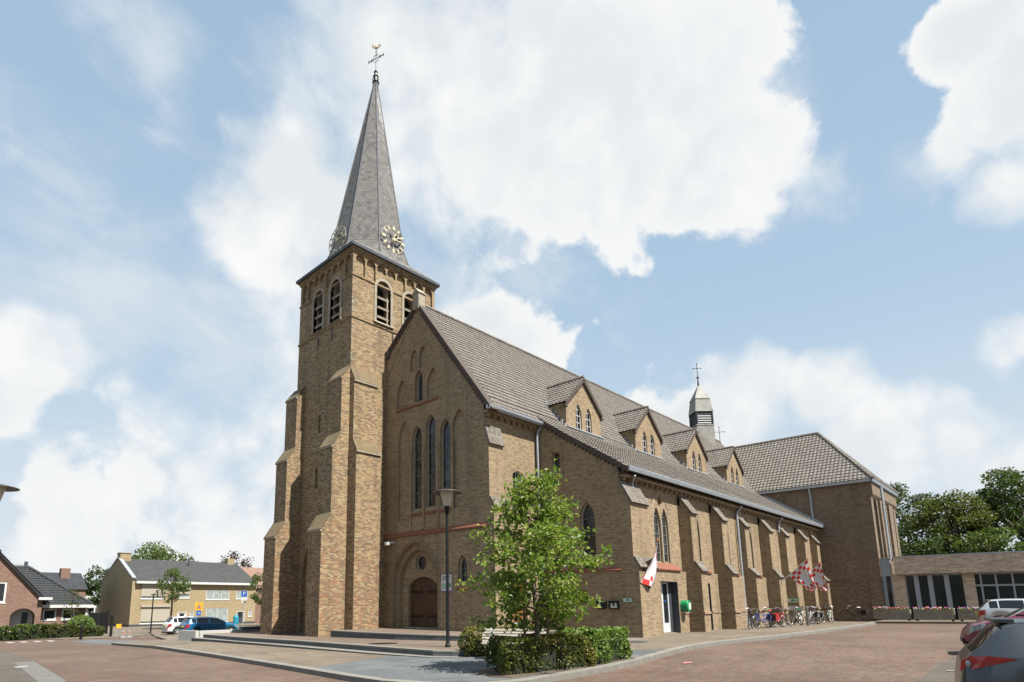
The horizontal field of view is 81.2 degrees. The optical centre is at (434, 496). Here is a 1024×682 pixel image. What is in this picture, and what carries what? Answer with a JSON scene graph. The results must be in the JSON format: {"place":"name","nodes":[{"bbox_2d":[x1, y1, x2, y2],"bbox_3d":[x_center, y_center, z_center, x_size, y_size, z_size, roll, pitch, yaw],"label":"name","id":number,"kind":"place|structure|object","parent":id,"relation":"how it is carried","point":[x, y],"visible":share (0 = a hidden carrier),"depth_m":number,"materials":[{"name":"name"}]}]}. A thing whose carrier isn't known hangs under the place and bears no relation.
{"place":"outdoors","nodes":[
{"label":"outdoors","id":0,"kind":"place"},
{"bbox_2d":[22,568,87,621],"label":"house roof","id":1,"kind":"structure","parent":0,"point":[65,577],"depth_m":72.71,"materials":[{"name":"tile"}]},
{"bbox_2d":[28,623,258,639],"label":"pavement","id":2,"kind":"structure","parent":0,"point":[140,631],"depth_m":58.05,"materials":[{"name":"concrete"}]},
{"bbox_2d":[10,623,47,639],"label":"hedge","id":3,"kind":"object","parent":2,"relation":"on","point":[28,631],"visible":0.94,"depth_m":48.00,"materials":[{"name":"green plant"}]},
{"bbox_2d":[41,623,76,637],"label":"hedge","id":4,"kind":"object","parent":2,"relation":"on","point":[60,631],"visible":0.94,"depth_m":48.92,"materials":[{"name":"green plant"}]},
{"bbox_2d":[62,585,82,617],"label":"tree","id":5,"kind":"object","parent":2,"relation":"on","point":[72,600],"visible":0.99,"depth_m":51.02,"materials":[{"name":"green plant"}]},
{"bbox_2d":[67,614,95,629],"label":"round shrub","id":6,"kind":"object","parent":2,"relation":"on","point":[83,620],"visible":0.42,"depth_m":50.69,"materials":[{"name":"green plant"}]},
{"bbox_2d":[88,610,108,633],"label":"garden gate","id":7,"kind":"structure","parent":2,"relation":"on","point":[103,619],"depth_m":54.95,"materials":[{"name":"black paint"}]},
{"bbox_2d":[109,614,113,636],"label":"bollard","id":8,"kind":"object","parent":2,"relation":"on","point":[111,625],"visible":0.86,"depth_m":48.87,"materials":[{"name":"metal"}]},
{"bbox_2d":[154,568,190,616],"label":"tree","id":9,"kind":"object","parent":2,"relation":"on","point":[180,586],"visible":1,"depth_m":63.24,"materials":[{"name":"green plant"}]},
{"bbox_2d":[247,572,262,625],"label":"tree","id":10,"kind":"object","parent":2,"relation":"on","point":[256,580],"visible":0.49,"depth_m":70.80,"materials":[{"name":"green plant"}]},
{"bbox_2d":[0,621,966,681],"bbox_3d":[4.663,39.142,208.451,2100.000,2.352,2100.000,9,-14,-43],"label":"ground","id":11,"kind":"structure","parent":0,"point":[879,652],"depth_m":17.20,"materials":[{"name":"brick"}]},
{"bbox_2d":[0,625,16,640],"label":"hedge","id":12,"kind":"object","parent":11,"relation":"on","point":[5,635],"visible":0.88,"depth_m":47.26,"materials":[{"name":"green plant"}]},
{"bbox_2d":[0,650,67,681],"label":"verge","id":13,"kind":"structure","parent":11,"relation":"on","point":[9,672],"depth_m":19.09,"materials":[{"name":"concrete"}]},
{"bbox_2d":[0,484,19,500],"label":"street lamp","id":14,"kind":"object","parent":13,"relation":"on","point":[4,488],"visible":1,"depth_m":16.64,"materials":[{"name":"black paint"}]},
{"bbox_2d":[0,650,65,681],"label":"verge band","id":15,"kind":"object","parent":13,"relation":"on","point":[37,672],"visible":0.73,"depth_m":17.83,"materials":[{"name":"stone"}]},
{"bbox_2d":[0,549,93,631],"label":"brick house","id":16,"kind":"structure","parent":11,"relation":"on","point":[37,596],"depth_m":50.55,"materials":[{"name":"red brick"}]},
{"bbox_2d":[0,582,6,603],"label":"window","id":17,"kind":"structure","parent":16,"relation":"in","point":[3,585],"depth_m":48.99,"materials":[{"name":"white paint"}]},
{"bbox_2d":[20,613,27,628],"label":"door","id":18,"kind":"structure","parent":16,"relation":"in","point":[24,615],"depth_m":50.51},
{"bbox_2d":[41,609,56,620],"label":"window","id":19,"kind":"structure","parent":16,"relation":"in","point":[48,614],"depth_m":51.61,"materials":[{"name":"white paint"}]},
{"bbox_2d":[60,609,74,620],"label":"window","id":20,"kind":"structure","parent":16,"relation":"in","point":[67,617],"depth_m":52.50,"materials":[{"name":"glass"}]},
{"bbox_2d":[69,625,105,636],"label":"hedge","id":21,"kind":"object","parent":11,"relation":"on","point":[90,631],"visible":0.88,"depth_m":49.91,"materials":[{"name":"green plant"}]},
{"bbox_2d":[85,596,99,614],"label":"bungalow","id":22,"kind":"object","parent":11,"relation":"on","point":[91,609],"visible":0.06,"depth_m":91.82,"materials":[{"name":"white paint"}]},
{"bbox_2d":[83,565,109,610],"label":"tree","id":23,"kind":"object","parent":11,"relation":"on","point":[92,587],"visible":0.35,"depth_m":92.61,"materials":[{"name":"green plant"}]},
{"bbox_2d":[71,639,135,644],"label":"ramp","id":24,"kind":"structure","parent":11,"relation":"on","point":[108,642],"depth_m":40.88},
{"bbox_2d":[131,541,198,561],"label":"tree","id":25,"kind":"object","parent":11,"relation":"on","point":[155,552],"visible":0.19,"depth_m":97.78,"materials":[{"name":"green plant"}]},
{"bbox_2d":[98,552,258,626],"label":"terraced house","id":26,"kind":"structure","parent":11,"relation":"on","point":[129,586],"depth_m":76.31,"materials":[{"name":"yellow brick"}]},
{"bbox_2d":[141,584,165,598],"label":"window","id":27,"kind":"structure","parent":26,"relation":"in","point":[147,589],"depth_m":72.17,"materials":[{"name":"white paint"}]},
{"bbox_2d":[140,605,170,623],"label":"window","id":28,"kind":"structure","parent":26,"relation":"in","point":[160,612],"depth_m":72.19,"materials":[{"name":"white paint"}]},
{"bbox_2d":[177,588,190,598],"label":"window","id":29,"kind":"structure","parent":26,"relation":"in","point":[186,596],"depth_m":75.04,"materials":[{"name":"glass"}]},
{"bbox_2d":[206,608,227,621],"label":"window","id":30,"kind":"structure","parent":26,"relation":"in","point":[221,613],"depth_m":77.75,"materials":[{"name":"glass"}]},
{"bbox_2d":[206,590,228,599],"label":"window","id":31,"kind":"structure","parent":26,"relation":"in","point":[210,594],"depth_m":77.96,"materials":[{"name":"glass"}]},
{"bbox_2d":[195,602,202,616],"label":"traffic sign","id":32,"kind":"object","parent":11,"relation":"on","point":[198,606],"visible":0.86,"depth_m":49.44,"materials":[{"name":"metal"}]},
{"bbox_2d":[178,616,238,633],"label":"parked car","id":33,"kind":"object","parent":11,"relation":"on","point":[203,623],"visible":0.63,"depth_m":45.02,"materials":[{"name":"blue paint"}]},
{"bbox_2d":[217,551,254,567],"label":"tree","id":34,"kind":"object","parent":11,"relation":"on","point":[243,562],"visible":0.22,"depth_m":100.20,"materials":[{"name":"purple plant"}]},
{"bbox_2d":[241,567,262,622],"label":"house","id":35,"kind":"structure","parent":11,"relation":"on","point":[250,571],"depth_m":84.11,"materials":[{"name":"red brick"}]},
{"bbox_2d":[840,605,869,619],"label":"bicycle","id":36,"kind":"object","parent":11,"relation":"on","point":[862,612],"visible":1,"depth_m":43.59,"materials":[{"name":"metal"}]},
{"bbox_2d":[871,620,975,623],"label":"terrace","id":37,"kind":"structure","parent":11,"relation":"on","point":[924,622],"depth_m":38.41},
{"bbox_2d":[872,606,911,620],"bbox_3d":[30.918,7.878,39.968,0.671,0.919,2.058,9,-14,-43],"label":"flower planter","id":38,"kind":"object","parent":37,"relation":"on","point":[888,613],"visible":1,"depth_m":39.76,"materials":[{"name":"grey concrete"}]},
{"bbox_2d":[913,607,955,620],"bbox_3d":[32.439,7.602,38.402,0.699,0.912,2.105,9,-14,-43],"label":"flower planter","id":39,"kind":"object","parent":37,"relation":"on","point":[938,613],"visible":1,"depth_m":38.17,"materials":[{"name":"grey"}]},
{"bbox_2d":[957,607,1000,621],"bbox_3d":[33.981,7.316,36.827,0.692,0.920,2.096,9,-14,-43],"label":"flower planter","id":40,"kind":"object","parent":37,"relation":"on","point":[967,613],"visible":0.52,"depth_m":37.06,"materials":[{"name":"grey"}]},
{"bbox_2d":[888,481,960,554],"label":"tree","id":41,"kind":"object","parent":11,"relation":"on","point":[902,492],"visible":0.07,"depth_m":64.48,"materials":[{"name":"green plant"}]},
{"bbox_2d":[899,531,950,555],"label":"tree","id":42,"kind":"object","parent":11,"relation":"on","point":[927,548],"visible":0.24,"depth_m":57.10,"materials":[{"name":"green plant"}]},
{"bbox_2d":[915,652,958,681],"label":"parking","id":43,"kind":"structure","parent":11,"relation":"on","point":[939,673],"depth_m":12.55,"materials":[{"name":"concrete"}]},
{"bbox_2d":[955,614,1023,681],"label":"parked car","id":44,"kind":"object","parent":43,"relation":"on","point":[993,651],"visible":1,"depth_m":6.87,"materials":[{"name":"grey metal"}]},
{"bbox_2d":[960,607,1023,644],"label":"parked car","id":45,"kind":"object","parent":43,"relation":"on","point":[970,631],"visible":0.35,"depth_m":15.74,"materials":[{"name":"red glass"}]},
{"bbox_2d":[975,598,1023,620],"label":"parked car","id":46,"kind":"object","parent":43,"relation":"on","point":[993,607],"visible":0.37,"depth_m":28.44,"materials":[{"name":"silver metal"}]},
{"bbox_2d":[879,551,1023,619],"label":"community hall","id":47,"kind":"structure","parent":11,"relation":"on","point":[962,580],"depth_m":40.95,"materials":[{"name":"brick"}]},
{"bbox_2d":[886,576,894,607],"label":"link window","id":48,"kind":"structure","parent":47,"relation":"in","point":[888,579],"depth_m":43.42,"materials":[{"name":"black glass"}]},
{"bbox_2d":[905,573,966,619],"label":"window","id":49,"kind":"structure","parent":47,"relation":"in","point":[923,590],"depth_m":41.66,"materials":[{"name":"black glass"}]},
{"bbox_2d":[974,572,1023,606],"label":"window","id":50,"kind":"structure","parent":47,"relation":"in","point":[993,585],"depth_m":39.42,"materials":[{"name":"black glass"}]},
{"bbox_2d":[899,488,1004,554],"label":"tree","id":51,"kind":"object","parent":11,"relation":"on","point":[957,518],"visible":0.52,"depth_m":58.08,"materials":[{"name":"green plant"}]},
{"bbox_2d":[950,526,1023,553],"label":"tree","id":52,"kind":"object","parent":11,"relation":"on","point":[996,537],"visible":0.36,"depth_m":53.29,"materials":[{"name":"green plant"}]},
{"bbox_2d":[962,466,1023,551],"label":"tree","id":53,"kind":"object","parent":11,"relation":"on","point":[997,501],"visible":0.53,"depth_m":58.32,"materials":[{"name":"green plant"}]},
{"bbox_2d":[315,649,662,681],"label":"path","id":54,"kind":"structure","parent":0,"point":[429,669],"depth_m":15.34,"materials":[{"name":"concrete"}]},
{"bbox_2d":[482,628,545,653],"bbox_3d":[2.346,4.266,17.265,1.899,0.877,0.760,-1,-10,7],"label":"park bench","id":55,"kind":"object","parent":54,"relation":"on","point":[496,632],"visible":0.2,"depth_m":17.59,"materials":[{"name":"grey paint"}]},
{"bbox_2d":[119,622,869,681],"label":"pavement","id":56,"kind":"structure","parent":0,"point":[308,657],"depth_m":23.40,"materials":[{"name":"brick"}]},
{"bbox_2d":[161,616,192,634],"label":"parked car","id":57,"kind":"object","parent":56,"relation":"on","point":[170,625],"visible":0.43,"depth_m":47.56,"materials":[{"name":"white paint"}]},
{"bbox_2d":[178,626,260,640],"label":"wall","id":58,"kind":"structure","parent":56,"relation":"on","point":[186,635],"depth_m":33.12,"materials":[{"name":"concrete"}]},
{"bbox_2d":[191,637,458,657],"bbox_3d":[-6.082,6.551,24.764,1.300,0.923,19.500,9,-14,-43],"label":"step","id":59,"kind":"object","parent":56,"relation":"on","point":[201,639],"visible":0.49,"depth_m":22.95,"materials":[{"name":"concrete"}]},
{"bbox_2d":[203,632,469,655],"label":"platform","id":60,"kind":"structure","parent":56,"relation":"on","point":[429,644],"depth_m":23.19,"materials":[{"name":"concrete"}]},
{"bbox_2d":[203,634,637,651],"bbox_3d":[-3.172,5.934,24.135,8.736,0.261,22.712,25,-27,-67],"label":"step nosing","id":61,"kind":"object","parent":60,"relation":"on","point":[385,647],"visible":0.67,"depth_m":22.22,"materials":[{"name":"stone"}]},
{"bbox_2d":[330,628,556,640],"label":"platform","id":62,"kind":"structure","parent":60,"relation":"on","point":[385,636],"depth_m":25.56,"materials":[{"name":"concrete"}]},
{"bbox_2d":[330,630,556,636],"bbox_3d":[0.480,5.848,25.375,10.695,0.050,4.673,0,-10,1],"label":"nosing","id":63,"kind":"object","parent":62,"relation":"on","point":[404,633],"visible":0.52,"depth_m":24.85,"materials":[{"name":"stone"}]},
{"bbox_2d":[431,489,462,646],"bbox_3d":[0.447,2.403,20.393,1.120,5.390,1.120,9,-14,-43],"label":"street lamp","id":64,"kind":"object","parent":60,"relation":"on","point":[446,495],"visible":1,"depth_m":20.48,"materials":[{"name":"metal"}]},
{"bbox_2d":[111,622,875,681],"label":"kerb","id":65,"kind":"structure","parent":56,"relation":"on","point":[550,677],"depth_m":16.99,"materials":[{"name":"concrete"}]},
{"bbox_2d":[457,625,533,656],"bbox_3d":[2.018,4.451,18.398,2.521,0.930,0.938,2,-10,-11],"label":"hedge","id":66,"kind":"object","parent":56,"relation":"on","point":[474,647],"visible":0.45,"depth_m":18.01,"materials":[{"name":"green plant"}]},
{"bbox_2d":[472,656,634,677],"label":"soil","id":67,"kind":"structure","parent":56,"relation":"on","point":[490,672],"depth_m":13.64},
{"bbox_2d":[523,608,530,643],"bbox_3d":[2.260,3.446,14.183,0.176,1.520,0.208,9,-14,-43],"label":"tree stake","id":68,"kind":"object","parent":67,"relation":"on","point":[524,618],"visible":0.45,"depth_m":14.24,"materials":[{"name":"brown wood"}]},
{"bbox_2d":[455,458,615,643],"bbox_3d":[2.635,1.623,14.539,3.706,5.136,3.897,9,-14,-43],"label":"young tree","id":69,"kind":"object","parent":67,"relation":"on","point":[532,564],"visible":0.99,"depth_m":14.22,"materials":[{"name":"green plant"}]},
{"bbox_2d":[484,632,596,674],"bbox_3d":[2.446,3.722,14.315,3.042,0.898,1.337,6,-12,-31],"label":"hedge","id":70,"kind":"object","parent":67,"relation":"on","point":[554,651],"visible":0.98,"depth_m":13.89,"materials":[{"name":"green plant"}]},
{"bbox_2d":[538,612,548,640],"bbox_3d":[2.642,3.445,14.183,0.216,1.520,0.168,9,-14,-43],"label":"tree stake","id":71,"kind":"object","parent":67,"relation":"on","point":[547,624],"visible":0.23,"depth_m":14.23,"materials":[{"name":"brown wood"}]},
{"bbox_2d":[560,625,632,665],"bbox_3d":[4.251,3.930,15.807,2.364,0.973,1.488,9,-14,-43],"label":"hedge","id":72,"kind":"object","parent":67,"relation":"on","point":[610,644],"visible":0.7,"depth_m":15.36,"materials":[{"name":"green plant"}]},
{"bbox_2d":[260,43,900,637],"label":"church","id":73,"kind":"structure","parent":56,"relation":"on","point":[404,399],"depth_m":31.32,"materials":[{"name":"brick"}]},
{"bbox_2d":[310,288,324,336],"bbox_3d":[-6.512,-10.639,34.127,0.660,2.792,1.350,9,-14,-43],"label":"bell window","id":74,"kind":"structure","parent":73,"relation":"in","point":[319,327],"depth_m":34.24,"materials":[{"name":"stone"}]},
{"bbox_2d":[326,276,342,327],"bbox_3d":[-5.337,-10.855,32.918,0.660,2.792,1.350,9,-14,-43],"label":"bell window","id":75,"kind":"structure","parent":73,"relation":"in","point":[336,305],"depth_m":33.06,"materials":[{"name":"stone"}]},
{"bbox_2d":[373,278,393,329],"bbox_3d":[-2.989,-10.827,33.256,1.400,2.841,0.660,9,-14,-43],"label":"bell window","id":76,"kind":"structure","parent":73,"relation":"in","point":[381,311],"depth_m":33.43,"materials":[{"name":"stone"}]},
{"bbox_2d":[401,291,412,325],"bbox_3d":[-1.544,-10.591,34.619,1.400,2.841,0.660,9,-14,-43],"label":"bell window","id":77,"kind":"structure","parent":73,"relation":"in","point":[407,305],"depth_m":34.70,"materials":[{"name":"stone"}]},
{"bbox_2d":[413,427,421,509],"bbox_3d":[-0.770,-1.478,29.930,0.080,4.340,0.740,9,-14,-43],"label":"lancet window","id":78,"kind":"structure","parent":73,"relation":"in","point":[418,436],"depth_m":30.00,"materials":[{"name":"glass"}]},
{"bbox_2d":[411,577,424,626],"bbox_3d":[-0.812,5.260,29.486,0.075,2.475,1.040,9,-14,-43],"label":"door","id":79,"kind":"structure","parent":73,"relation":"in","point":[418,587],"depth_m":29.45,"materials":[{"name":"brown wood"}]},
{"bbox_2d":[417,372,422,401],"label":"lancet window","id":80,"kind":"structure","parent":73,"relation":"in","point":[420,379],"depth_m":30.72,"materials":[{"name":"glass"}]},
{"bbox_2d":[417,555,425,570],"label":"round window","id":81,"kind":"structure","parent":73,"relation":"in","point":[421,562],"depth_m":29.61,"materials":[{"name":"glass"}]},
{"bbox_2d":[427,415,435,507],"bbox_3d":[-0.072,-1.794,29.245,0.080,4.720,0.700,9,-14,-43],"label":"lancet window","id":82,"kind":"structure","parent":73,"relation":"in","point":[431,486],"depth_m":29.34,"materials":[{"name":"glass"}]},
{"bbox_2d":[425,577,437,627],"bbox_3d":[-0.079,5.125,28.732,0.075,2.475,1.040,9,-14,-43],"label":"door","id":83,"kind":"structure","parent":73,"relation":"in","point":[431,621],"depth_m":28.78,"materials":[{"name":"brown wood"}]},
{"bbox_2d":[441,574,451,591],"bbox_3d":[0.562,3.994,27.294,0.047,0.800,0.680,9,-14,-43],"label":"notice board","id":84,"kind":"object","parent":73,"relation":"attached to","point":[443,583],"visible":0.76,"depth_m":27.33,"materials":[{"name":"white paint"}]},
{"bbox_2d":[442,419,450,504],"bbox_3d":[0.647,-1.704,28.466,0.080,4.270,0.720,9,-14,-43],"label":"lancet window","id":85,"kind":"structure","parent":73,"relation":"in","point":[446,432],"depth_m":28.61,"materials":[{"name":"glass"}]},
{"bbox_2d":[460,556,466,581],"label":"lancet window","id":86,"kind":"structure","parent":73,"relation":"in","point":[463,565],"depth_m":26.94,"materials":[{"name":"glass"}]},
{"bbox_2d":[513,472,521,504],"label":"lancet window","id":87,"kind":"structure","parent":73,"relation":"in","point":[515,474],"depth_m":28.23,"materials":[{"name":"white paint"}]},
{"bbox_2d":[554,452,559,469],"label":"lancet window","id":88,"kind":"structure","parent":73,"relation":"in","point":[556,455],"depth_m":28.67,"materials":[{"name":"glass"}]},
{"bbox_2d":[581,503,596,568],"bbox_3d":[7.073,1.770,26.878,0.080,3.100,0.780,9,-14,-43],"label":"lancet window","id":89,"kind":"structure","parent":73,"relation":"in","point":[587,517],"depth_m":26.98,"materials":[{"name":"glass"}]},
{"bbox_2d":[596,601,606,608],"bbox_3d":[7.291,4.715,25.790,0.107,0.340,0.440,9,-14,-43],"label":"notice case","id":90,"kind":"object","parent":73,"relation":"attached to","point":[603,605],"visible":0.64,"depth_m":25.69,"materials":[{"name":"black paint"}]},
{"bbox_2d":[608,601,619,608],"bbox_3d":[7.699,4.640,25.370,0.107,0.340,0.460,9,-14,-43],"label":"notice case","id":91,"kind":"object","parent":73,"relation":"attached to","point":[613,604],"visible":1,"depth_m":25.32,"materials":[{"name":"black paint"}]},
{"bbox_2d":[641,539,658,587],"bbox_3d":[9.581,3.053,25.671,0.734,2.310,2.946,-6,-12,30],"label":"flag","id":92,"kind":"object","parent":73,"relation":"attached to","point":[648,578],"visible":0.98,"depth_m":25.05,"materials":[{"name":"fabric"}]},
{"bbox_2d":[654,510,660,561],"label":"lancet window","id":93,"kind":"structure","parent":73,"relation":"in","point":[656,526],"depth_m":28.10,"materials":[{"name":"glass"}]},
{"bbox_2d":[662,512,668,562],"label":"lancet window","id":94,"kind":"structure","parent":73,"relation":"in","point":[663,517],"depth_m":28.64,"materials":[{"name":"glass"}]},
{"bbox_2d":[660,582,670,632],"bbox_3d":[10.646,5.164,27.698,1.460,2.340,0.052,9,-14,-43],"label":"entrance door","id":95,"kind":"structure","parent":73,"relation":"in","point":[664,585],"depth_m":27.97,"materials":[{"name":"white glass"}]},
{"bbox_2d":[680,600,691,612],"bbox_3d":[12.021,5.237,28.252,0.500,0.580,0.346,9,-14,-43],"label":"defibrillator box","id":96,"kind":"object","parent":73,"relation":"attached to","point":[685,606],"visible":1,"depth_m":28.13,"materials":[{"name":"green plastic"}]},
{"bbox_2d":[708,583,713,629],"bbox_3d":[13.608,5.635,30.364,1.724,2.360,0.555,9,-14,-43],"label":"side door","id":97,"kind":"structure","parent":73,"relation":"in","point":[708,583],"depth_m":30.78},
{"bbox_2d":[781,558,815,591],"bbox_3d":[22.190,4.820,36.167,1.865,2.077,0.251,-8,-13,38],"label":"flag","id":98,"kind":"object","parent":73,"relation":"attached to","point":[801,574],"visible":1,"depth_m":35.92,"materials":[{"name":"fabric"}]},
{"bbox_2d":[797,561,828,592],"bbox_3d":[24.698,5.271,38.710,0.265,2.038,1.792,9,-14,-43],"label":"flag","id":99,"kind":"object","parent":73,"relation":"attached to","point":[820,582],"visible":0.92,"depth_m":38.38,"materials":[{"name":"fabric"}]},
{"bbox_2d":[745,608,757,629],"bbox_3d":[16.451,6.346,30.763,0.614,1.066,1.815,-2,-9,34],"label":"bicycle","id":100,"kind":"object","parent":56,"relation":"on","point":[750,622],"visible":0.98,"depth_m":30.57,"materials":[{"name":"metal"}]},
{"bbox_2d":[753,608,771,628],"bbox_3d":[17.353,6.433,31.304,1.815,1.066,0.614,6,-16,-31],"label":"bicycle","id":101,"kind":"object","parent":56,"relation":"on","point":[763,615],"visible":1,"depth_m":31.20,"materials":[{"name":"metal"}]},
{"bbox_2d":[765,607,774,626],"bbox_3d":[18.257,6.567,32.195,0.614,1.111,1.815,-1,-9,27],"label":"bicycle","id":102,"kind":"object","parent":56,"relation":"on","point":[769,618],"visible":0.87,"depth_m":31.65,"materials":[{"name":"metal"}]},
{"bbox_2d":[770,607,786,626],"bbox_3d":[19.064,6.684,32.758,1.815,1.066,0.614,7,-8,-35],"label":"bicycle","id":103,"kind":"object","parent":56,"relation":"on","point":[777,617],"visible":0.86,"depth_m":32.62,"materials":[{"name":"metal"}]},
{"bbox_2d":[773,606,792,626],"bbox_3d":[19.875,6.798,33.554,1.815,1.111,0.614,7,-16,-35],"label":"bicycle","id":104,"kind":"object","parent":56,"relation":"on","point":[787,614],"visible":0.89,"depth_m":33.44,"materials":[{"name":"metal"}]},
{"bbox_2d":[789,606,803,624],"bbox_3d":[21.914,7.177,35.713,0.614,1.111,1.815,2,-9,12],"label":"bicycle","id":105,"kind":"object","parent":56,"relation":"on","point":[797,607],"visible":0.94,"depth_m":35.70,"materials":[{"name":"metal"}]},
{"bbox_2d":[794,606,820,623],"bbox_3d":[23.032,7.298,36.449,1.815,1.111,0.614,2,-14,-14],"label":"bicycle","id":106,"kind":"object","parent":56,"relation":"on","point":[810,609],"visible":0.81,"depth_m":36.41,"materials":[{"name":"metal"}]},
{"bbox_2d":[810,606,822,623],"bbox_3d":[23.810,7.371,36.888,0.614,1.111,1.815,0,-9,22],"label":"bicycle","id":107,"kind":"object","parent":56,"relation":"on","point":[815,614],"visible":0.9,"depth_m":36.35,"materials":[{"name":"metal"}]},
{"bbox_2d":[823,605,832,622],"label":"bicycle","id":108,"kind":"object","parent":56,"relation":"on","point":[830,614],"visible":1,"depth_m":38.73,"materials":[{"name":"metal"}]},
{"bbox_2d":[0,0,1023,595],"label":"sky","id":109,"kind":"structure","parent":0,"point":[816,207],"materials":[{"name":"blue"}]},
{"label":"lawn","id":110,"kind":"structure","parent":0,"visible":0},
{"bbox_2d":[241,590,246,626],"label":"parking sign","id":111,"kind":"object","parent":110,"relation":"on","point":[243,595],"visible":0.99,"depth_m":52.27,"materials":[{"name":"metal"}]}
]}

